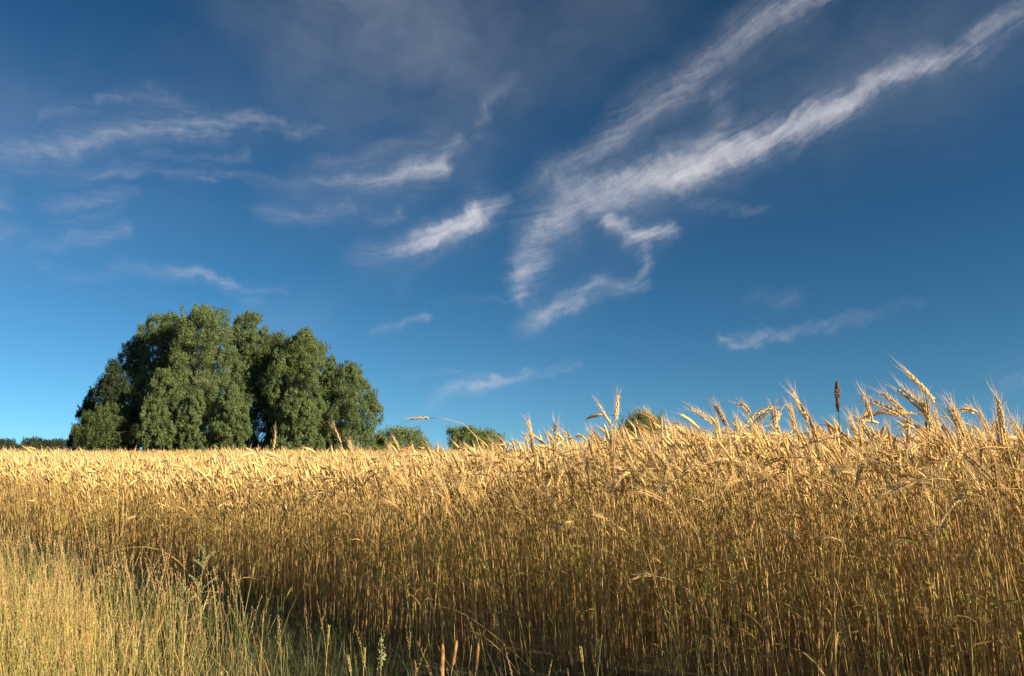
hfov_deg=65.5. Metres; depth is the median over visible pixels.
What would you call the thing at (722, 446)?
rye stalk
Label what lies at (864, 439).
rye stalk
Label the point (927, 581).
rye stalk
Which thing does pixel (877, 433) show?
rye stalk
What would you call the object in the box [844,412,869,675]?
rye stalk
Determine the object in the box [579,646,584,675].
grass stalk
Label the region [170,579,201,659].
weed
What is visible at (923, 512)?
rye stalk
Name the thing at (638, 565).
rye stalk
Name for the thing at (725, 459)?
rye stalk
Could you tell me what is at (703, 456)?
rye stalk
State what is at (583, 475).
rye stalk
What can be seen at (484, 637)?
arching stalk
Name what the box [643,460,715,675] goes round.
rye stalk
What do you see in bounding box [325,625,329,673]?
grass stalk
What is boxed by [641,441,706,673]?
rye stalk
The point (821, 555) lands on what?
rye stalk
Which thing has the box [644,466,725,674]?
rye stalk
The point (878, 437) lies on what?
rye stalk
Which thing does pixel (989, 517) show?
rye stalk
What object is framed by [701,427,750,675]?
rye stalk
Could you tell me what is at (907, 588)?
rye stalk
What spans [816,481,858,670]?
rye stalk
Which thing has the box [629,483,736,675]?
rye stalk
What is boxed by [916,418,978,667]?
rye stalk
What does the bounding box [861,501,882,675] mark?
rye stalk
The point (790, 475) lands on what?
rye stalk
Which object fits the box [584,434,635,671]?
rye stalk
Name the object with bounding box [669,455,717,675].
rye stalk
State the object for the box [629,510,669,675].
rye stalk
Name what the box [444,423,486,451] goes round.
bush
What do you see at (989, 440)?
rye stalk
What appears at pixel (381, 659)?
weed
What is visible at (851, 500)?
rye stalk
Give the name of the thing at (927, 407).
rye stalk
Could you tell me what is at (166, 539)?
rye stalk
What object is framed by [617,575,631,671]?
rye stalk
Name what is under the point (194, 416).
tree
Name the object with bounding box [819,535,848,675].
rye stalk
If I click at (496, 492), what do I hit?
rye stalk
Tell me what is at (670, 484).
rye stalk
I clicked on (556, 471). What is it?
rye stalk
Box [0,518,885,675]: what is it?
shaded grass
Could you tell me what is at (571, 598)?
rye stalk
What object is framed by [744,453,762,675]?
rye stalk
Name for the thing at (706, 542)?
rye stalk
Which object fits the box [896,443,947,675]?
rye stalk
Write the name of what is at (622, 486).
rye stalk
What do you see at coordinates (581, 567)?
rye stalk
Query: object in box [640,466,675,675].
rye stalk
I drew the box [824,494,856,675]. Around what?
rye stalk
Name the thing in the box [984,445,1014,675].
rye stalk
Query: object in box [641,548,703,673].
rye stalk
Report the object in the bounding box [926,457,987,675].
rye stalk
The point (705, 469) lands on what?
rye stalk
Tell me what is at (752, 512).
rye stalk
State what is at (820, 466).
rye stalk
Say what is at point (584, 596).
rye stalk
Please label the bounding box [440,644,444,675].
timothy stalk
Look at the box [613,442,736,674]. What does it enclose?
rye stalk
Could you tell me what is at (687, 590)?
rye stalk
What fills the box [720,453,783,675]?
rye stalk
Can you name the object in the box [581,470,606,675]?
rye stalk
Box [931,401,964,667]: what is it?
rye stalk
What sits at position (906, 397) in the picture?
rye stalk
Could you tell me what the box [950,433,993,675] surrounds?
rye stalk
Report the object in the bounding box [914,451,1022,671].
rye stalk
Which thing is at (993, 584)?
rye stalk
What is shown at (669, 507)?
rye stalk
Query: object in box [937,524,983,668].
rye stalk
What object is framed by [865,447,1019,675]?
rye stalk
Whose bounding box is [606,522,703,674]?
rye stalk
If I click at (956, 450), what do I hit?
rye stalk
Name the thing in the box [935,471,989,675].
rye stalk
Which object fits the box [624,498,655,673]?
rye stalk
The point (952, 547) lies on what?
rye stalk
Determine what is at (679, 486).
rye stalk
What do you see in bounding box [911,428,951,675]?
rye stalk
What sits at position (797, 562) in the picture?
rye stalk
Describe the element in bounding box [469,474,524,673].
rye stalk
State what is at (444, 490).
rye stalk
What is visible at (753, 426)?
rye stalk
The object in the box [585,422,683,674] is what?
rye stalk
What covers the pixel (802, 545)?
rye stalk
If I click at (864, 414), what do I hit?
rye stalk
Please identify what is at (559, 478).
rye stalk
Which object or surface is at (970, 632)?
flower
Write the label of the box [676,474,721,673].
rye stalk
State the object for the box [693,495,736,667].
rye stalk
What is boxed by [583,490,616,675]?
rye stalk
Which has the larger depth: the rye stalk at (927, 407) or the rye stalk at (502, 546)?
the rye stalk at (502, 546)
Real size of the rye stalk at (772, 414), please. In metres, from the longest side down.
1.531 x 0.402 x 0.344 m
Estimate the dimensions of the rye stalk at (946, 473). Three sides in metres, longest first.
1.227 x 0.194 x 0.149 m
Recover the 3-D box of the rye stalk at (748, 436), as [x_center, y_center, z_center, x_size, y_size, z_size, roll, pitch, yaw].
[1.174,1.031,3.328,0.712,1.432,0.150,-8,4,-34]
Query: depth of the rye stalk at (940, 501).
3.21 m
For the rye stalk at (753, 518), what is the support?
on the ground at (536, 648)
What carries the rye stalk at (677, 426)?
on the ground at (536, 648)
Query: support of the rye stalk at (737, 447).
on the ground at (536, 648)
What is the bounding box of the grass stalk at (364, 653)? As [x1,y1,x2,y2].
[363,647,365,675]
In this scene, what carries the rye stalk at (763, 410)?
on the ground at (536, 648)
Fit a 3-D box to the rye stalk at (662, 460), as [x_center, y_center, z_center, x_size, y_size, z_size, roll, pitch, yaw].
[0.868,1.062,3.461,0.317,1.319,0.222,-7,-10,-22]
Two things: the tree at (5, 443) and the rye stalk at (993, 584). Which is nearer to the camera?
the rye stalk at (993, 584)
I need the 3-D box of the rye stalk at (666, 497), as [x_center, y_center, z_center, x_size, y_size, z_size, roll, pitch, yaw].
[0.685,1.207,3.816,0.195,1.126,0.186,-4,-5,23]
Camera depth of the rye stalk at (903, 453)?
3.66 m
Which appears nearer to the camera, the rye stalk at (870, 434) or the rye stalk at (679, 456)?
the rye stalk at (870, 434)
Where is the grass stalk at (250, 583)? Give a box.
[238,562,255,646]
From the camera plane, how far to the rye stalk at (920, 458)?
3.61 m
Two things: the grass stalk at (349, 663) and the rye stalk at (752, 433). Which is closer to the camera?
the grass stalk at (349, 663)
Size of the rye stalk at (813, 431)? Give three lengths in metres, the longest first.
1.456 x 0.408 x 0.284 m
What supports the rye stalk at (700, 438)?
on the ground at (536, 648)
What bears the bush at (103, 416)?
on the ground at (536, 648)
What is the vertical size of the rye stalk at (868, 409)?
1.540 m
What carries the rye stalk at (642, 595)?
on the ground at (536, 648)
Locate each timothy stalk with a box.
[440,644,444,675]
[451,640,457,674]
[475,643,479,675]
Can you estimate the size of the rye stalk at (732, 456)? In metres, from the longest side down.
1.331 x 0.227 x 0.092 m
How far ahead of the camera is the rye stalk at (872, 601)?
4.12 m
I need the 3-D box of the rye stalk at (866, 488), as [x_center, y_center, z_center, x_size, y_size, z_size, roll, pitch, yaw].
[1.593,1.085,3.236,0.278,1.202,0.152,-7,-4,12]
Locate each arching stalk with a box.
[88,546,204,601]
[428,607,533,671]
[437,630,518,672]
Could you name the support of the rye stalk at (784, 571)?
on the ground at (536, 648)
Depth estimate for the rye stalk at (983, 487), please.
2.80 m
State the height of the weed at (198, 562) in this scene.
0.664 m
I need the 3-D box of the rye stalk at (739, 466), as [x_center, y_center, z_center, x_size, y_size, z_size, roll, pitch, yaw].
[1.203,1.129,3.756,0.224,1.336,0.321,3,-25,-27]
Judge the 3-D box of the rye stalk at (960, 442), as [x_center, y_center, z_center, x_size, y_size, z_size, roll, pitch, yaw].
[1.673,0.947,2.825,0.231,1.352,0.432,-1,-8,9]
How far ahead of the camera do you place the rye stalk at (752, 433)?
3.88 m
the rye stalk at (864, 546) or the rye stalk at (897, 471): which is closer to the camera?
the rye stalk at (897, 471)
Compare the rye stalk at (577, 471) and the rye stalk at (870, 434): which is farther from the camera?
the rye stalk at (577, 471)
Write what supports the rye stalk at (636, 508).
on the ground at (536, 648)
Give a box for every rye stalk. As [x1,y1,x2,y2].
[124,515,175,596]
[154,525,200,579]
[233,422,276,625]
[327,417,353,620]
[404,416,515,642]
[422,481,531,675]
[428,485,502,670]
[441,483,487,671]
[467,454,494,672]
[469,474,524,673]
[481,458,551,675]
[483,494,511,668]
[484,480,554,674]
[503,472,577,674]
[519,512,568,670]
[521,411,544,663]
[521,497,559,675]
[528,430,567,563]
[531,461,570,675]
[537,444,565,673]
[541,413,570,656]
[541,448,629,675]
[542,490,595,675]
[544,460,601,675]
[547,520,637,673]
[548,453,588,675]
[548,469,585,675]
[548,507,581,674]
[549,516,576,672]
[555,467,594,675]
[561,511,608,626]
[566,461,623,671]
[566,488,623,649]
[567,442,598,669]
[573,526,588,675]
[574,457,624,672]
[578,481,613,675]
[579,457,611,675]
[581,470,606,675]
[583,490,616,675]
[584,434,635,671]
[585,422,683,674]
[585,450,602,675]
[586,508,696,669]
[589,473,625,675]
[590,468,684,675]
[591,396,668,672]
[596,507,658,664]
[601,513,626,675]
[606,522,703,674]
[608,387,622,674]
[608,468,703,663]
[608,487,702,674]
[612,499,639,673]
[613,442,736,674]
[613,464,651,675]
[617,473,676,669]
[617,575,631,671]
[620,438,687,675]
[620,451,676,675]
[622,440,671,670]
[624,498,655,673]
[626,464,674,675]
[628,452,716,672]
[628,460,702,675]
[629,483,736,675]
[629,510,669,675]
[632,571,743,675]
[634,509,654,667]
[634,525,644,675]
[635,471,707,674]
[636,444,683,670]
[637,435,689,675]
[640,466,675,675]
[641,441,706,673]
[641,454,670,675]
[641,479,663,675]
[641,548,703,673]
[642,434,655,675]
[642,471,716,675]
[642,474,679,675]
[642,501,665,675]
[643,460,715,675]
[644,446,753,675]
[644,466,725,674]
[647,505,678,672]
[649,523,669,675]
[650,439,702,675]
[651,469,680,675]
[653,451,678,672]
[653,466,789,675]
[654,449,676,675]
[654,535,682,674]
[656,441,694,631]
[658,451,680,673]
[658,456,668,675]
[658,459,724,675]
[659,425,774,671]
[659,475,709,672]
[660,489,727,675]
[662,474,706,675]
[663,474,702,675]
[663,530,739,674]
[664,464,681,640]
[665,425,754,675]
[667,451,723,665]
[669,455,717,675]
[669,535,752,670]
[670,416,714,614]
[670,467,707,675]
[673,461,833,673]
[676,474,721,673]
[676,485,692,675]
[678,420,758,663]
[679,447,703,673]
[682,500,730,675]
[684,484,701,675]
[685,417,773,675]
[686,447,749,672]
[686,471,738,612]
[687,423,727,671]
[687,427,736,669]
[690,442,776,675]
[690,497,765,675]
[690,521,721,675]
[691,436,756,672]
[691,461,718,672]
[693,456,756,675]
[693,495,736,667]
[693,523,714,673]
[695,425,759,675]
[697,455,786,675]
[698,468,743,674]
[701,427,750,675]
[702,400,784,675]
[703,509,759,675]
[704,489,747,675]
[707,432,788,675]
[707,468,734,675]
[708,391,830,675]
[708,477,837,675]
[709,415,746,673]
[709,457,856,674]
[711,453,798,675]
[711,494,849,665]
[712,442,856,674]
[720,429,793,675]
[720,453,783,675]
[722,427,811,675]
[722,452,816,675]
[722,454,766,660]
[725,428,854,673]
[726,438,759,675]
[729,457,759,674]
[731,506,761,670]
[736,435,814,675]
[736,474,790,675]
[737,483,828,669]
[738,468,802,675]
[739,417,825,675]
[741,446,806,675]
[743,410,818,672]
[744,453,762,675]
[747,469,813,675]
[748,461,815,675]
[749,506,784,668]
[752,466,925,675]
[758,399,828,669]
[759,469,811,675]
[760,455,911,675]
[760,458,809,673]
[761,502,798,675]
[763,501,875,671]
[765,490,870,674]
[770,404,798,675]
[772,520,873,675]
[780,514,887,675]
[782,467,810,675]
[783,374,881,675]
[784,413,823,675]
[787,449,832,675]
[789,493,846,675]
[790,437,920,674]
[790,454,856,649]
[791,468,928,675]
[791,471,856,675]
[792,425,862,675]
[792,459,851,675]
[795,464,871,671]
[796,436,947,675]
[797,399,871,675]
[802,445,891,671]
[804,491,845,653]
[805,427,868,631]
[806,460,932,671]
[810,442,905,675]
[810,505,860,675]
[816,448,861,675]
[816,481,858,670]
[817,473,848,675]
[818,431,876,675]
[818,442,882,667]
[818,495,853,675]
[818,532,914,675]
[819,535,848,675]
[822,423,892,671]
[823,392,874,660]
[824,467,982,674]
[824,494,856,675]
[828,485,917,675]
[829,434,884,675]
[830,460,900,675]
[831,461,905,675]
[832,433,979,675]
[833,413,961,669]
[837,491,929,675]
[838,455,899,675]
[841,405,973,675]
[842,407,909,675]
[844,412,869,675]
[846,409,1022,675]
[846,467,899,675]
[849,436,910,675]
[849,465,940,675]
[851,440,933,675]
[854,450,986,675]
[855,422,951,675]
[856,380,932,675]
[857,478,987,673]
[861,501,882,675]
[864,443,914,675]
[864,465,977,675]
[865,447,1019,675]
[865,504,915,675]
[866,383,991,675]
[866,452,923,675]
[867,434,912,675]
[869,435,971,675]
[870,409,1023,673]
[870,450,948,675]
[871,448,976,675]
[873,423,891,675]
[873,452,922,675]
[875,478,1020,675]
[877,466,926,674]
[879,472,949,675]
[881,372,1023,675]
[888,462,929,675]
[891,537,976,673]
[892,357,1023,666]
[892,455,972,657]
[894,432,946,675]
[895,446,913,675]
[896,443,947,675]
[899,439,954,675]
[902,442,951,675]
[902,455,933,675]
[906,442,965,657]
[910,436,957,670]
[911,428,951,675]
[912,454,943,668]
[913,523,989,674]
[914,448,1020,675]
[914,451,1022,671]
[915,484,950,672]
[915,509,939,674]
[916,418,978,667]
[917,383,973,675]
[921,455,960,674]
[921,474,977,675]
[921,480,966,675]
[921,502,968,675]
[926,445,993,675]
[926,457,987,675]
[926,467,987,675]
[927,464,971,667]
[930,413,989,675]
[930,463,1023,539]
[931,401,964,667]
[933,413,1020,675]
[935,418,964,675]
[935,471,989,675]
[935,482,948,675]
[936,411,1014,674]
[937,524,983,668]
[939,478,1019,675]
[942,430,1022,675]
[942,448,961,674]
[946,454,991,675]
[950,416,1009,675]
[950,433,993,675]
[950,524,992,672]
[957,406,1016,675]
[960,416,1006,668]
[967,490,1000,674]
[976,504,997,675]
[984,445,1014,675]
[988,453,1016,667]
[1005,414,1023,663]
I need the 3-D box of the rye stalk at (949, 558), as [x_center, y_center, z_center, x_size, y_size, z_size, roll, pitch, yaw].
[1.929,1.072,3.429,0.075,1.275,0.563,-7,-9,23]
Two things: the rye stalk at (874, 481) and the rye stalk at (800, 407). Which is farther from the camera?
the rye stalk at (874, 481)
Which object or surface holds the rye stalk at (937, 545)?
on the ground at (536, 648)
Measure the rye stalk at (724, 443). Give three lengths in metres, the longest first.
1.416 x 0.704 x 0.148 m
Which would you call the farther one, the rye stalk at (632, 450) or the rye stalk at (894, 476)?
the rye stalk at (632, 450)
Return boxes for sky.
[0,0,1023,449]
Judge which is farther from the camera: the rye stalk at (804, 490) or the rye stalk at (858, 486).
the rye stalk at (804, 490)
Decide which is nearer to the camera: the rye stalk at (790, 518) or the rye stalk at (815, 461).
the rye stalk at (790, 518)
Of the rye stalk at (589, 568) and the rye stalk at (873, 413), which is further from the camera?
the rye stalk at (589, 568)
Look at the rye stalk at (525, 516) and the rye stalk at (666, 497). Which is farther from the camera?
the rye stalk at (525, 516)
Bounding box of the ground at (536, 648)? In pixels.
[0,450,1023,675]
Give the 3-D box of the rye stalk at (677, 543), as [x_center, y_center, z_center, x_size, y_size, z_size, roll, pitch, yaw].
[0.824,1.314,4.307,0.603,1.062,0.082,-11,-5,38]
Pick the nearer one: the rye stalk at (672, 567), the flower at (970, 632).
the flower at (970, 632)
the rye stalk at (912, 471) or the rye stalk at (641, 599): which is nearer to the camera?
the rye stalk at (912, 471)
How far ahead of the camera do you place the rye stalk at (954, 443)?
3.09 m
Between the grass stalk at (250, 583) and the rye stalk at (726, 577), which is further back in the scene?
the grass stalk at (250, 583)
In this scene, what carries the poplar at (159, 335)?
on the ground at (536, 648)
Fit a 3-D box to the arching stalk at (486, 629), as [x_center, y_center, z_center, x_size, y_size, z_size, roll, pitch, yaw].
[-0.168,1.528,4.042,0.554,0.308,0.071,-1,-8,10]
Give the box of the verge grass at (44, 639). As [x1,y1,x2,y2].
[0,522,613,675]
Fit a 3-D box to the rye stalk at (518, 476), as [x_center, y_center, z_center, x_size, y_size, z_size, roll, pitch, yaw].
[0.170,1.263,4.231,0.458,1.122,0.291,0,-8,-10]
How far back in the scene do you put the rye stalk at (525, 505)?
4.42 m
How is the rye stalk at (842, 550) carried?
on the ground at (536, 648)
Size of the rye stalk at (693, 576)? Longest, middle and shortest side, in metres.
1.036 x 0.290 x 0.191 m
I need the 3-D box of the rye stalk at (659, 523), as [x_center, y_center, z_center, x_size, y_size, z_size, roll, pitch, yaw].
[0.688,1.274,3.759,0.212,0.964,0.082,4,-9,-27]
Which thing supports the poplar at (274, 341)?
on the ground at (536, 648)
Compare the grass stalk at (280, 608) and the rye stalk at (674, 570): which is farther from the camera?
the grass stalk at (280, 608)
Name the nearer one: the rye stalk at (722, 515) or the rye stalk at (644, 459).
the rye stalk at (722, 515)
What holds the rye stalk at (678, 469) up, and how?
on the ground at (536, 648)
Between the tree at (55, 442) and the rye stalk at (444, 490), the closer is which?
the rye stalk at (444, 490)
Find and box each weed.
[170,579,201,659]
[184,544,219,653]
[376,636,385,675]
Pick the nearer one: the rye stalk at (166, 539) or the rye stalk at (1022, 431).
the rye stalk at (1022, 431)
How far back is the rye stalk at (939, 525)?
2.81 m
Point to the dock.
(838, 395)
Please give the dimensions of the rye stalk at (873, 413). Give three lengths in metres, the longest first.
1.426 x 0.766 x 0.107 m
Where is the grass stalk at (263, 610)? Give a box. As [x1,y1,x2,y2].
[253,598,268,642]
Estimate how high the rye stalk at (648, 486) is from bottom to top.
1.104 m
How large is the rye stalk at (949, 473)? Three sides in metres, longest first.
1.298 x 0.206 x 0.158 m
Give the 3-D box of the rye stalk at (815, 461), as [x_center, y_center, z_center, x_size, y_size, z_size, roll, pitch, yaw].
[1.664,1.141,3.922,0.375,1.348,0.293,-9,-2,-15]
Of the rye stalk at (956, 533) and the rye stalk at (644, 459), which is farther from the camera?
the rye stalk at (644, 459)
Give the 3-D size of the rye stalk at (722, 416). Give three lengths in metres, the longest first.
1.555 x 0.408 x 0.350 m
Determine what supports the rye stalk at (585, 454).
on the ground at (536, 648)
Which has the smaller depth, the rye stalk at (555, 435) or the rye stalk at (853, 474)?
the rye stalk at (853, 474)
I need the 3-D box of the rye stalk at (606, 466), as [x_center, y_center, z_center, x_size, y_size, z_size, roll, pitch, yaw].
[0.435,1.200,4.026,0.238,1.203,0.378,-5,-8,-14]
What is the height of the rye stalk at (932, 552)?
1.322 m
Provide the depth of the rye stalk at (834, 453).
3.57 m
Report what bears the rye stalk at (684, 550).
on the ground at (536, 648)
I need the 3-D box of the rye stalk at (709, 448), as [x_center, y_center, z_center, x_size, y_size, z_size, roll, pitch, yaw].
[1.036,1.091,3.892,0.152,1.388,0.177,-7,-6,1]
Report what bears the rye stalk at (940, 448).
on the ground at (536, 648)
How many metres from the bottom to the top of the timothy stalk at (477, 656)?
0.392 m
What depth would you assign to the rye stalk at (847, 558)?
4.01 m
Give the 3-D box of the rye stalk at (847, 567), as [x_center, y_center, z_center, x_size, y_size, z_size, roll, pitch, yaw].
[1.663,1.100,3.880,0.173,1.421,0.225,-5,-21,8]
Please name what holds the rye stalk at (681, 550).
on the ground at (536, 648)
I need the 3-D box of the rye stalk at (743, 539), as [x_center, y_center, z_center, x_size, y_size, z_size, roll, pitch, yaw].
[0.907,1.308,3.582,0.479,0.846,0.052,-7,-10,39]
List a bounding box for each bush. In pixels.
[67,400,148,454]
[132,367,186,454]
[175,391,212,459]
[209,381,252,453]
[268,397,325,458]
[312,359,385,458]
[368,432,390,454]
[374,424,436,453]
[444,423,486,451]
[470,426,505,450]
[614,409,672,442]
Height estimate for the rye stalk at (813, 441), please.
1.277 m
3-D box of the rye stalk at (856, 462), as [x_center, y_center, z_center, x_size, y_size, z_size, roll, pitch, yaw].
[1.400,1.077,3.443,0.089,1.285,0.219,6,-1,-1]
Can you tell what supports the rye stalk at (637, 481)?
on the ground at (536, 648)
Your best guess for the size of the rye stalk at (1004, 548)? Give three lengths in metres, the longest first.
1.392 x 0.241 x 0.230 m
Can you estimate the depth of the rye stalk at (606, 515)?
4.07 m
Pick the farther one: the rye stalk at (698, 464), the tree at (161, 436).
the tree at (161, 436)
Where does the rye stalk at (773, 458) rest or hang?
on the ground at (536, 648)
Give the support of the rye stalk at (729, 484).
on the ground at (536, 648)
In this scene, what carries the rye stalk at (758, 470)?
on the ground at (536, 648)
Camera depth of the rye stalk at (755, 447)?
3.51 m
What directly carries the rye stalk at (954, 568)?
on the ground at (536, 648)
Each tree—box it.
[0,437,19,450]
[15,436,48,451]
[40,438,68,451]
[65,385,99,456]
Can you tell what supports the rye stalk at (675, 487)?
on the ground at (536, 648)
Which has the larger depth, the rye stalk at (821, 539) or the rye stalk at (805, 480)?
the rye stalk at (805, 480)
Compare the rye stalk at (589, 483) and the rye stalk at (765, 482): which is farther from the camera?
the rye stalk at (589, 483)
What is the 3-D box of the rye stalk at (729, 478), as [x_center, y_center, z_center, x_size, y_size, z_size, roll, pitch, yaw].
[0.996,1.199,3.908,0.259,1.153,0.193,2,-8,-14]
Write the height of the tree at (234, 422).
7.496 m
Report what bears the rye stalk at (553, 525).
on the ground at (536, 648)
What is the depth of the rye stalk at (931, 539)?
3.18 m
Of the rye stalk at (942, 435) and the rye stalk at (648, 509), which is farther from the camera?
the rye stalk at (648, 509)
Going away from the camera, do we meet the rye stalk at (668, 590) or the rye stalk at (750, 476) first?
the rye stalk at (750, 476)
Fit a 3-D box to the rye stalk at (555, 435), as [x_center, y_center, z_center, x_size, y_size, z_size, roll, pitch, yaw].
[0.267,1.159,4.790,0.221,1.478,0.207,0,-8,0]
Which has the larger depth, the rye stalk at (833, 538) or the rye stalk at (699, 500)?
the rye stalk at (699, 500)
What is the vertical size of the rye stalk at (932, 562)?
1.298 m
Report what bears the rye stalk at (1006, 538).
on the ground at (536, 648)
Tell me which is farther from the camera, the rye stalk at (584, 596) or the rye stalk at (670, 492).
the rye stalk at (584, 596)
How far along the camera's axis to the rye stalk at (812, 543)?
4.10 m
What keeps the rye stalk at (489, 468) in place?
on the ground at (536, 648)
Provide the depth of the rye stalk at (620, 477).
3.73 m
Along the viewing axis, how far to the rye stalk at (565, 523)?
3.74 m
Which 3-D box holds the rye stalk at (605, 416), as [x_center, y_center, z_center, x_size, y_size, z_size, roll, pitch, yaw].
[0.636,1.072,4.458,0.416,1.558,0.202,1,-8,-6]
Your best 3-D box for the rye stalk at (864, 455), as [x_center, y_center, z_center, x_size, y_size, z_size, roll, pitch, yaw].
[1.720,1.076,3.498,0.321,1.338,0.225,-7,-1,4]
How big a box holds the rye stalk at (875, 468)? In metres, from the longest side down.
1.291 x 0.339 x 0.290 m
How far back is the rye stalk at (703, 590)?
4.07 m
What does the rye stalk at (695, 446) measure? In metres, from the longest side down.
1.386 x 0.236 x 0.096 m
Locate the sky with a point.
(500, 211)
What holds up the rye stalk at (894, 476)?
on the ground at (536, 648)
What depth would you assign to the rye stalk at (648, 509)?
4.02 m
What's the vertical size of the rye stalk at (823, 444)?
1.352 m
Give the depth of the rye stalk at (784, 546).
4.25 m
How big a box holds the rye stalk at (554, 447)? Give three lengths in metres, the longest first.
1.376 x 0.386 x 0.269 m
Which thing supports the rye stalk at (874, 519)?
on the ground at (536, 648)
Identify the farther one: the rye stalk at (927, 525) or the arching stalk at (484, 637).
the arching stalk at (484, 637)
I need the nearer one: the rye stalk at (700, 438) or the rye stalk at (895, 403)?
the rye stalk at (895, 403)
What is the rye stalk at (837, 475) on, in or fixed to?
on the ground at (536, 648)
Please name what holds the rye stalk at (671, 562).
on the ground at (536, 648)
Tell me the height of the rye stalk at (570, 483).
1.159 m
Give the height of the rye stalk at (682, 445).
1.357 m
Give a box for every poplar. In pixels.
[76,355,139,453]
[105,333,158,446]
[123,311,209,449]
[136,301,255,451]
[214,309,272,454]
[242,329,303,448]
[254,327,338,453]
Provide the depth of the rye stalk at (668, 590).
4.17 m
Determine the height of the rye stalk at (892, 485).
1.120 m
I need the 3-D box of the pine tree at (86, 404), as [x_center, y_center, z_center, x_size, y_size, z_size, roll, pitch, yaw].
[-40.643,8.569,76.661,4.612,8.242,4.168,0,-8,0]
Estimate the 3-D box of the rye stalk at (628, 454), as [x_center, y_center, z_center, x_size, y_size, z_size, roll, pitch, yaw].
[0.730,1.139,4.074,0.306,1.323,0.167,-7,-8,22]
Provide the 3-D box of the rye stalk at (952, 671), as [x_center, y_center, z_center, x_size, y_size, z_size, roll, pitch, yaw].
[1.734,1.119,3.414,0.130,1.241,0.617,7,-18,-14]
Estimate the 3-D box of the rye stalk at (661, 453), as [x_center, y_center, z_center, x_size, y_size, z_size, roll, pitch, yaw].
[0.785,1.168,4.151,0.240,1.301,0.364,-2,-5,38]
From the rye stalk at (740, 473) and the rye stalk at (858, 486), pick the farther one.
the rye stalk at (740, 473)
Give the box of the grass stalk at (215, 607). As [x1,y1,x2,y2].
[212,584,216,633]
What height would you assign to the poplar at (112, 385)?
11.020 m
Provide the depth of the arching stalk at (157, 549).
5.85 m
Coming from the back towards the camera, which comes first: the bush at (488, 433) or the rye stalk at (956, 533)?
the bush at (488, 433)
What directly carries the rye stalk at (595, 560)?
on the ground at (536, 648)
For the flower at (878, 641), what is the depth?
2.61 m
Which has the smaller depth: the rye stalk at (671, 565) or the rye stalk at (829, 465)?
the rye stalk at (829, 465)
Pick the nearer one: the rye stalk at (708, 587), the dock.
the dock
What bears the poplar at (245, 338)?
on the ground at (536, 648)
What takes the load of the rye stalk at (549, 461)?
on the ground at (536, 648)
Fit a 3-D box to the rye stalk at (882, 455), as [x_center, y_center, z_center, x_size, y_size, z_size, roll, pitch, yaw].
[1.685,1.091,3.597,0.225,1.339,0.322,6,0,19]
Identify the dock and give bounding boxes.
[834,380,857,675]
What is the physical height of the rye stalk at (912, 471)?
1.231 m
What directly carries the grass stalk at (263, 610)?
on the ground at (536, 648)
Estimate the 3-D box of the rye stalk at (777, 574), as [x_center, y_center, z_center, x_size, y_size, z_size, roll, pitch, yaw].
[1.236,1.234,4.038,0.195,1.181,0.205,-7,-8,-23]
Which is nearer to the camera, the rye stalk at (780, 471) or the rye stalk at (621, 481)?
the rye stalk at (780, 471)
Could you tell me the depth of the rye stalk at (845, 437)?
3.65 m
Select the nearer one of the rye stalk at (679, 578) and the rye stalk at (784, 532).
the rye stalk at (784, 532)
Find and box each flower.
[876,602,879,675]
[966,594,972,672]
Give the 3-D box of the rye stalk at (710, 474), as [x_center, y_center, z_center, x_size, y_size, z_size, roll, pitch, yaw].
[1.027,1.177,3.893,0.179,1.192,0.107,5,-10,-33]
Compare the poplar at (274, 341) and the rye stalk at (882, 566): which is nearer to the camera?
the rye stalk at (882, 566)
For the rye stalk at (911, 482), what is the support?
on the ground at (536, 648)
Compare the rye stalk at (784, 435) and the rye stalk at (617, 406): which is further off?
the rye stalk at (617, 406)
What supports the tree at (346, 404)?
on the ground at (536, 648)
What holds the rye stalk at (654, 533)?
on the ground at (536, 648)
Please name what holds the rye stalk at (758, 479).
on the ground at (536, 648)
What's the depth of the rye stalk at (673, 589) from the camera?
3.82 m
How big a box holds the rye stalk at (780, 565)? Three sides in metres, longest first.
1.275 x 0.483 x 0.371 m
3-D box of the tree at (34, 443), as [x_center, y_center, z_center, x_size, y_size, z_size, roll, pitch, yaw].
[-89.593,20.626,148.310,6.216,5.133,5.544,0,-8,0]
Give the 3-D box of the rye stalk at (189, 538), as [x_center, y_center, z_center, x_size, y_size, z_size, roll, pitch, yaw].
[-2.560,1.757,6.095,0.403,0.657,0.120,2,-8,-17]
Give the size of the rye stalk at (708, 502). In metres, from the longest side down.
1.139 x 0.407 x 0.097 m
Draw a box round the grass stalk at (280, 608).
[259,587,290,654]
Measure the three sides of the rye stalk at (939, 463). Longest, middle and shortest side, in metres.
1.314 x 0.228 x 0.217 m
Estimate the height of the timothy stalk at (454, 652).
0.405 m
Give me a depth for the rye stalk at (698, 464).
3.60 m
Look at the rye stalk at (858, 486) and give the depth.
3.29 m
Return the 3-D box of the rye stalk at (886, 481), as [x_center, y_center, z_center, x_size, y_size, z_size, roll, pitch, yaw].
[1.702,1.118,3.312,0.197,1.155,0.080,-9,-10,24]
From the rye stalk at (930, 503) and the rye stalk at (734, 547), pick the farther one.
the rye stalk at (734, 547)
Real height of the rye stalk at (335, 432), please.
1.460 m
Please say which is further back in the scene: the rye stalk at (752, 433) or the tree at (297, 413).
the tree at (297, 413)
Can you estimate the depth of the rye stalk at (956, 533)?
3.69 m
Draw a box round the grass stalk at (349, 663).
[346,655,351,673]
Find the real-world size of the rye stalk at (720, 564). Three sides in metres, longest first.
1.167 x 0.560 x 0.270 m

